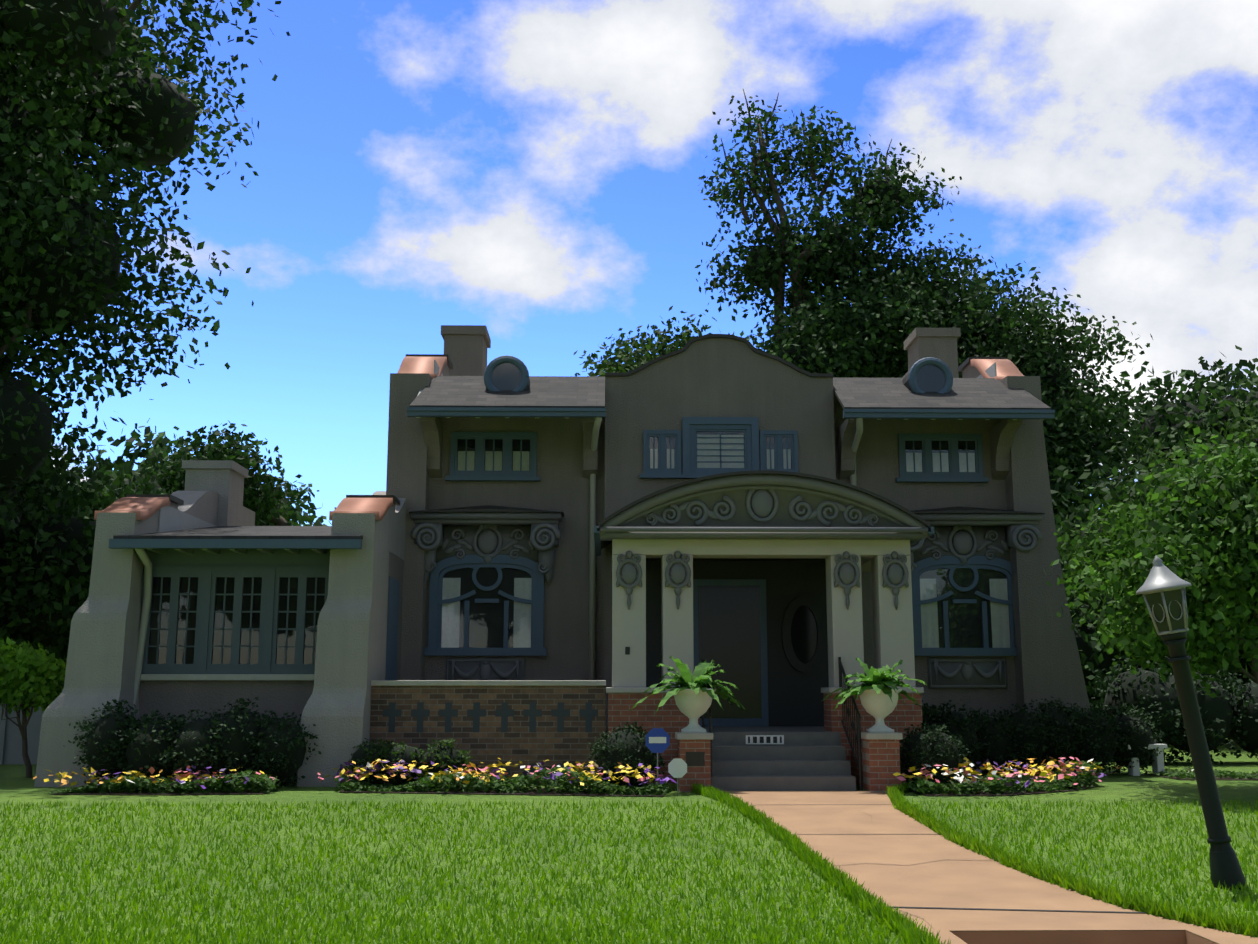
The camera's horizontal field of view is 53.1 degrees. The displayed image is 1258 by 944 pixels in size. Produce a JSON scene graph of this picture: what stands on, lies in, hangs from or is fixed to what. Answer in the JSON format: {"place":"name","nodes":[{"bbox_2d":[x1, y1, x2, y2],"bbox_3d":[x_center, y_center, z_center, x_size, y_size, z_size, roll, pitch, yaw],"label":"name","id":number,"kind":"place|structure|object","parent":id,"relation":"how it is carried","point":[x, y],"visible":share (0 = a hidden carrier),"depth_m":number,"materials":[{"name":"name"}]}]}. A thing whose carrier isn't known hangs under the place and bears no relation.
{"place":"outdoors","nodes":[
{"label":"outdoors","id":0,"kind":"place"},
{"bbox_2d":[0,0,290,615],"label":"tree","id":1,"kind":"object","parent":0,"point":[71,176],"depth_m":23.11,"materials":[{"name":"green plant"}]},
{"bbox_2d":[126,334,1044,765],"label":"trim","id":2,"kind":"structure","parent":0,"point":[694,758],"depth_m":19.07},
{"bbox_2d":[0,738,1257,943],"bbox_3d":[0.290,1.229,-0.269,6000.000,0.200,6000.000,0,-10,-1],"label":"ground","id":3,"kind":"structure","parent":0,"point":[16,784],"depth_m":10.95,"materials":[{"name":"green plant"}]},
{"bbox_2d":[0,703,44,764],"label":"fence","id":4,"kind":"object","parent":3,"relation":"on","point":[10,744],"visible":0.2,"depth_m":20.33,"materials":[{"name":"grey wood"}]},
{"bbox_2d":[0,637,66,777],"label":"tree","id":5,"kind":"object","parent":3,"relation":"on","point":[29,675],"depth_m":17.09,"materials":[{"name":"green plant"}]},
{"bbox_2d":[0,426,149,664],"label":"tree","id":6,"kind":"object","parent":3,"relation":"on","point":[62,627],"depth_m":24.59,"materials":[{"name":"green plant"}]},
{"bbox_2d":[12,465,150,691],"bbox_3d":[-12.874,3.315,29.597,9.981,6.850,8.836,0,-10,-1],"label":"tree","id":7,"kind":"object","parent":3,"relation":"on","point":[118,477],"depth_m":29.18,"materials":[{"name":"green plant"}]},
{"bbox_2d":[53,789,269,793],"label":"flower bed soil","id":8,"kind":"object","parent":3,"relation":"on","point":[247,791],"visible":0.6,"depth_m":14.35,"materials":[{"name":"brown soil"}]},
{"bbox_2d":[33,764,283,794],"bbox_3d":[-5.440,3.574,14.607,2.738,0.360,1.412,0,-10,-1],"label":"flower bed","id":9,"kind":"object","parent":8,"relation":"on","point":[215,784],"depth_m":14.44,"materials":[{"name":"multicoloured plant"}]},
{"bbox_2d":[64,697,320,786],"bbox_3d":[-5.336,3.316,15.458,3.117,1.094,1.411,0,-10,-1],"label":"hedge","id":10,"kind":"object","parent":3,"relation":"on","point":[233,745],"depth_m":15.18,"materials":[{"name":"green plant"}]},
{"bbox_2d":[48,418,336,525],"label":"tree","id":11,"kind":"object","parent":3,"relation":"on","point":[159,441],"depth_m":58.48,"materials":[{"name":"green plant"}]},
{"bbox_2d":[34,460,405,786],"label":"sunroom stucco piers","id":12,"kind":"structure","parent":3,"relation":"on","point":[350,661],"depth_m":16.09,"materials":[{"name":"grey paint"}]},
{"bbox_2d":[136,421,322,525],"bbox_3d":[-13.100,3.381,39.391,6.016,9.659,5.290,0,-10,-1],"label":"tree","id":13,"kind":"object","parent":3,"relation":"on","point":[272,498],"depth_m":39.47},
{"bbox_2d":[337,737,475,785],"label":"terrace shrubs","id":14,"kind":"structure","parent":3,"relation":"on","point":[404,756],"depth_m":15.42,"materials":[{"name":"green plant"}]},
{"bbox_2d":[369,686,605,783],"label":"brick wall","id":15,"kind":"structure","parent":3,"relation":"on","point":[489,742],"depth_m":16.20,"materials":[{"name":"brown brick"}]},
{"bbox_2d":[383,702,597,778],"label":"decorative crosses","id":16,"kind":"object","parent":15,"relation":"attached to","point":[476,712],"visible":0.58,"depth_m":16.21,"materials":[{"name":"grey"}]},
{"bbox_2d":[140,674,902,739],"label":"house stone caps","id":17,"kind":"object","parent":15,"relation":"on","point":[310,677],"visible":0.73,"depth_m":16.26,"materials":[{"name":"grey stone"}]},
{"bbox_2d":[339,787,662,795],"bbox_3d":[-1.485,3.739,14.757,3.940,0.002,0.945,-2,-10,9],"label":"flower bed edge","id":18,"kind":"object","parent":3,"relation":"on","point":[553,792],"visible":0.4,"depth_m":14.49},
{"bbox_2d":[317,758,675,795],"bbox_3d":[-1.566,3.588,14.854,4.251,0.408,1.821,0,-10,-1],"label":"flower bed","id":19,"kind":"object","parent":18,"relation":"on","point":[506,784],"depth_m":14.57,"materials":[{"name":"multicoloured plant"}]},
{"bbox_2d":[139,325,1097,781],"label":"house wall","id":20,"kind":"structure","parent":3,"relation":"on","point":[717,377],"depth_m":19.35,"materials":[{"name":"grey paint"}]},
{"bbox_2d":[141,549,329,673],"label":"sunroom window frames","id":21,"kind":"structure","parent":20,"relation":"attached to","point":[207,569],"depth_m":16.66,"materials":[{"name":"wood"}]},
{"bbox_2d":[133,417,862,712],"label":"house downpipes","id":22,"kind":"object","parent":20,"relation":"attached to","point":[144,557],"visible":0.58,"depth_m":18.94,"materials":[{"name":"beige metal"}]},
{"bbox_2d":[94,356,1023,520],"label":"copper caps","id":23,"kind":"object","parent":20,"relation":"on","point":[143,508],"visible":0.69,"depth_m":17.32,"materials":[{"name":"orange metal"}]},
{"bbox_2d":[158,360,996,531],"bbox_3d":[-0.307,-0.272,19.628,12.380,3.100,4.100,0,-10,-1],"label":"house flashing","id":24,"kind":"object","parent":20,"relation":"attached to","point":[172,519],"visible":0.24,"depth_m":18.15,"materials":[{"name":"orange metal"}]},
{"bbox_2d":[148,432,1006,742],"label":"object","id":25,"kind":"object","parent":20,"relation":"attached to","point":[794,682],"visible":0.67,"depth_m":18.84,"materials":[{"name":"black"}]},
{"bbox_2d":[109,355,1054,725],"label":"house trim","id":26,"kind":"structure","parent":20,"relation":"attached to","point":[691,429],"depth_m":19.20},
{"bbox_2d":[113,363,1050,538],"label":"house shingle roofs","id":27,"kind":"structure","parent":20,"relation":"on","point":[589,392],"depth_m":19.06,"materials":[{"name":"grey"}]},
{"bbox_2d":[147,390,1039,554],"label":"house soffits","id":28,"kind":"object","parent":20,"relation":"attached to","point":[243,551],"visible":0.17,"depth_m":16.56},
{"bbox_2d":[671,689,715,732],"bbox_3d":[0.772,2.853,15.041,0.550,0.516,0.550,0,-10,-1],"label":"planter urn","id":29,"kind":"object","parent":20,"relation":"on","point":[692,706],"visible":0.81,"depth_m":14.89,"materials":[{"name":"stone"}]},
{"bbox_2d":[630,656,746,714],"bbox_3d":[0.717,2.549,15.048,1.165,0.687,1.428,-5,-11,27],"label":"planter fern","id":30,"kind":"object","parent":29,"relation":"in","point":[696,681],"visible":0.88,"depth_m":15.01,"materials":[{"name":"green plant"}]},
{"bbox_2d":[410,474,1042,688],"bbox_3d":[1.515,1.652,17.742,9.585,2.760,3.143,0,-10,-1],"label":"house relief ornament","id":31,"kind":"object","parent":20,"relation":"attached to","point":[762,506],"visible":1,"depth_m":16.57,"materials":[{"name":"grey stone"}]},
{"bbox_2d":[698,586,817,717],"bbox_3d":[1.935,2.674,18.744,1.790,1.950,0.024,0,-10,-2],"label":"front door","id":32,"kind":"structure","parent":20,"relation":"attached to","point":[729,630],"depth_m":18.77,"materials":[{"name":"black wood"}]},
{"bbox_2d":[860,689,901,732],"bbox_3d":[3.002,2.860,15.079,0.550,0.516,0.550,0,-10,-1],"label":"planter urn","id":33,"kind":"object","parent":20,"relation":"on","point":[880,707],"visible":0.85,"depth_m":14.94,"materials":[{"name":"stone"}]},
{"bbox_2d":[821,658,928,710],"bbox_3d":[2.962,2.566,15.235,1.199,0.638,1.348,0,-10,-1],"label":"planter fern","id":34,"kind":"object","parent":33,"relation":"in","point":[882,678],"visible":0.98,"depth_m":15.01,"materials":[{"name":"green plant"}]},
{"bbox_2d":[588,722,665,785],"bbox_3d":[-0.026,3.396,15.076,0.954,0.796,0.949,0,-10,-1],"label":"shrub","id":35,"kind":"object","parent":3,"relation":"on","point":[623,737],"depth_m":14.85,"materials":[{"name":"green plant"}]},
{"bbox_2d":[573,306,733,376],"bbox_3d":[0.664,1.431,36.331,6.186,12.417,6.858,0,-10,-1],"label":"tree","id":36,"kind":"object","parent":3,"relation":"on","point":[642,355],"depth_m":36.88,"materials":[{"name":"green plant"}]},
{"bbox_2d":[657,753,677,794],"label":"sign stakes","id":37,"kind":"object","parent":3,"relation":"in","point":[657,775],"visible":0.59,"depth_m":14.47,"materials":[{"name":"grey metal"}]},
{"bbox_2d":[646,728,669,752],"bbox_3d":[0.330,3.103,14.538,0.277,0.277,0.010,0,-10,-1],"label":"yard sign","id":38,"kind":"object","parent":37,"relation":"attached to","point":[657,747],"visible":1,"depth_m":14.53,"materials":[{"name":"blue metal"}]},
{"bbox_2d":[649,737,686,777],"bbox_3d":[0.443,3.265,14.402,0.455,0.446,0.144,-8,-13,38],"label":"yard sign","id":39,"kind":"object","parent":3,"relation":"on","point":[677,768],"visible":1,"depth_m":14.29,"materials":[{"name":"white metal"}]},
{"bbox_2d":[606,539,923,692],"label":"porch columns","id":40,"kind":"structure","parent":3,"relation":"on","point":[893,635],"depth_m":16.47,"materials":[{"name":"beige paint"}]},
{"bbox_2d":[608,693,921,791],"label":"brick pedestals","id":41,"kind":"object","parent":3,"relation":"on","point":[880,763],"visible":0.29,"depth_m":16.11,"materials":[{"name":"red brick"}]},
{"bbox_2d":[701,726,830,731],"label":"porch floor","id":42,"kind":"structure","parent":3,"relation":"on","point":[767,728],"depth_m":17.06,"materials":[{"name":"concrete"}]},
{"bbox_2d":[711,732,855,790],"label":"porch steps","id":43,"kind":"structure","parent":3,"relation":"on","point":[806,761],"depth_m":15.20,"materials":[{"name":"grey concrete"}]},
{"bbox_2d":[701,657,862,790],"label":"porch iron railings","id":44,"kind":"object","parent":43,"relation":"on","point":[853,726],"visible":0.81,"depth_m":15.38,"materials":[{"name":"black metal"}]},
{"bbox_2d":[695,95,1009,377],"bbox_3d":[7.371,-2.006,39.346,10.317,20.290,8.945,0,-10,-1],"label":"tree","id":45,"kind":"object","parent":3,"relation":"on","point":[855,288],"depth_m":38.97,"materials":[{"name":"green plant"}]},
{"bbox_2d":[721,89,891,316],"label":"tree branches","id":46,"kind":"object","parent":45,"relation":"attached to","point":[744,212],"visible":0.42,"depth_m":40.23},
{"bbox_2d":[899,721,968,783],"bbox_3d":[3.624,3.409,15.149,0.930,0.794,0.960,0,-10,-1],"label":"boxwood","id":47,"kind":"object","parent":3,"relation":"on","point":[904,741],"depth_m":14.92,"materials":[{"name":"green plant"}]},
{"bbox_2d":[689,782,1257,943],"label":"lawn edge tufts","id":48,"kind":"object","parent":3,"relation":"on","point":[911,930],"visible":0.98,"depth_m":8.66,"materials":[{"name":"green plant"}]},
{"bbox_2d":[723,791,1257,943],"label":"concrete path","id":49,"kind":"structure","parent":3,"relation":"on","point":[884,837],"depth_m":9.12,"materials":[{"name":"beige concrete"}]},
{"bbox_2d":[912,784,1094,794],"bbox_3d":[4.678,3.782,15.007,3.237,0.002,1.103,6,-11,-30],"label":"flower bed edge","id":50,"kind":"object","parent":3,"relation":"on","point":[1008,793],"visible":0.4,"depth_m":14.50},
{"bbox_2d":[893,756,1124,795],"bbox_3d":[4.796,3.594,14.898,3.643,0.416,1.910,6,-12,-32],"label":"flower bed","id":51,"kind":"object","parent":50,"relation":"on","point":[995,786],"depth_m":14.60,"materials":[{"name":"multicoloured plant"}]},
{"bbox_2d":[852,261,1163,552],"bbox_3d":[10.864,0.893,36.944,9.868,13.745,8.500,0,-10,-1],"label":"tree","id":52,"kind":"object","parent":3,"relation":"on","point":[1079,411],"depth_m":36.21,"materials":[{"name":"green plant"}]},
{"bbox_2d":[922,697,1167,775],"bbox_3d":[5.594,3.757,17.935,4.124,1.083,1.423,0,-10,-1],"label":"hedge","id":53,"kind":"object","parent":3,"relation":"on","point":[1073,714],"depth_m":17.67,"materials":[{"name":"green plant"}]},
{"bbox_2d":[1059,494,1105,614],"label":"tree","id":54,"kind":"object","parent":3,"relation":"on","point":[1063,574],"depth_m":63.04,"materials":[{"name":"green plant"}]},
{"bbox_2d":[950,931,1216,943],"bbox_3d":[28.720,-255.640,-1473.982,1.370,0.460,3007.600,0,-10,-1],"label":"stair trench","id":55,"kind":"object","parent":3,"relation":"in","point":[1077,937],"visible":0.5,"depth_m":7.23,"materials":[{"name":"concrete"}]},
{"bbox_2d":[1127,744,1167,775],"bbox_3d":[7.250,4.138,17.647,0.550,0.630,0.250,0,-10,-1],"label":"pedestal","id":56,"kind":"object","parent":3,"relation":"on","point":[1158,764],"visible":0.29,"depth_m":17.57,"materials":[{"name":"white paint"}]},
{"bbox_2d":[1044,427,1257,697],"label":"small tree","id":57,"kind":"object","parent":3,"relation":"on","point":[1198,530],"depth_m":14.68,"materials":[{"name":"green plant"}]},
{"bbox_2d":[1051,452,1257,711],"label":"tree","id":58,"kind":"object","parent":3,"relation":"on","point":[1113,491],"depth_m":28.32,"materials":[{"name":"green plant"}]},
{"bbox_2d":[1063,345,1257,669],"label":"tree","id":59,"kind":"object","parent":3,"relation":"on","point":[1198,394],"depth_m":38.32,"materials":[{"name":"green plant"}]},
{"bbox_2d":[1087,655,1257,764],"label":"shrubs","id":60,"kind":"object","parent":3,"relation":"on","point":[1211,705],"depth_m":20.30,"materials":[{"name":"green plant"}]},
{"bbox_2d":[1097,375,1257,657],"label":"tree","id":61,"kind":"object","parent":3,"relation":"on","point":[1251,431],"depth_m":29.10,"materials":[{"name":"green plant"}]},
{"bbox_2d":[1143,766,1257,779],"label":"ground cover","id":62,"kind":"object","parent":3,"relation":"on","point":[1220,774],"depth_m":16.92,"materials":[{"name":"green plant"}]},
{"bbox_2d":[1148,773,1257,779],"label":"garden bed edge","id":63,"kind":"object","parent":3,"relation":"on","point":[1216,778],"visible":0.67,"depth_m":16.82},
{"bbox_2d":[1159,631,1247,889],"bbox_3d":[4.046,2.024,8.878,0.482,1.812,0.240,0,-10,-1],"label":"lamp post","id":64,"kind":"object","parent":3,"relation":"on","point":[1225,864],"visible":0.96,"depth_m":8.82,"materials":[{"name":"black metal"}]},
{"bbox_2d":[1136,555,1191,634],"bbox_3d":[3.860,0.886,9.073,0.376,0.581,0.380,0,-10,-1],"label":"lamp post lantern frame","id":65,"kind":"object","parent":64,"relation":"on","point":[1161,578],"visible":0.79,"depth_m":8.98,"materials":[{"name":"metal"}]},
{"bbox_2d":[1145,589,1186,631],"bbox_3d":[3.860,0.996,9.054,0.297,0.334,0.260,0,-10,-1],"label":"lantern glass","id":66,"kind":"object","parent":65,"relation":"in","point":[1155,599],"visible":0.56,"depth_m":8.95,"materials":[{"name":"glass"}]},
{"bbox_2d":[4,0,1257,525],"label":"sky","id":67,"kind":"structure","parent":0,"point":[527,171],"materials":[{"name":"blue"}]},
{"bbox_2d":[441,435,1009,647],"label":"house curtains","id":68,"kind":"object","parent":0,"point":[926,639],"visible":0.56,"depth_m":19.28,"materials":[{"name":"white fabric"}]},
{"bbox_2d":[416,417,1043,743],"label":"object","id":69,"kind":"object","parent":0,"point":[764,736],"visible":0.29,"depth_m":15.82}
]}

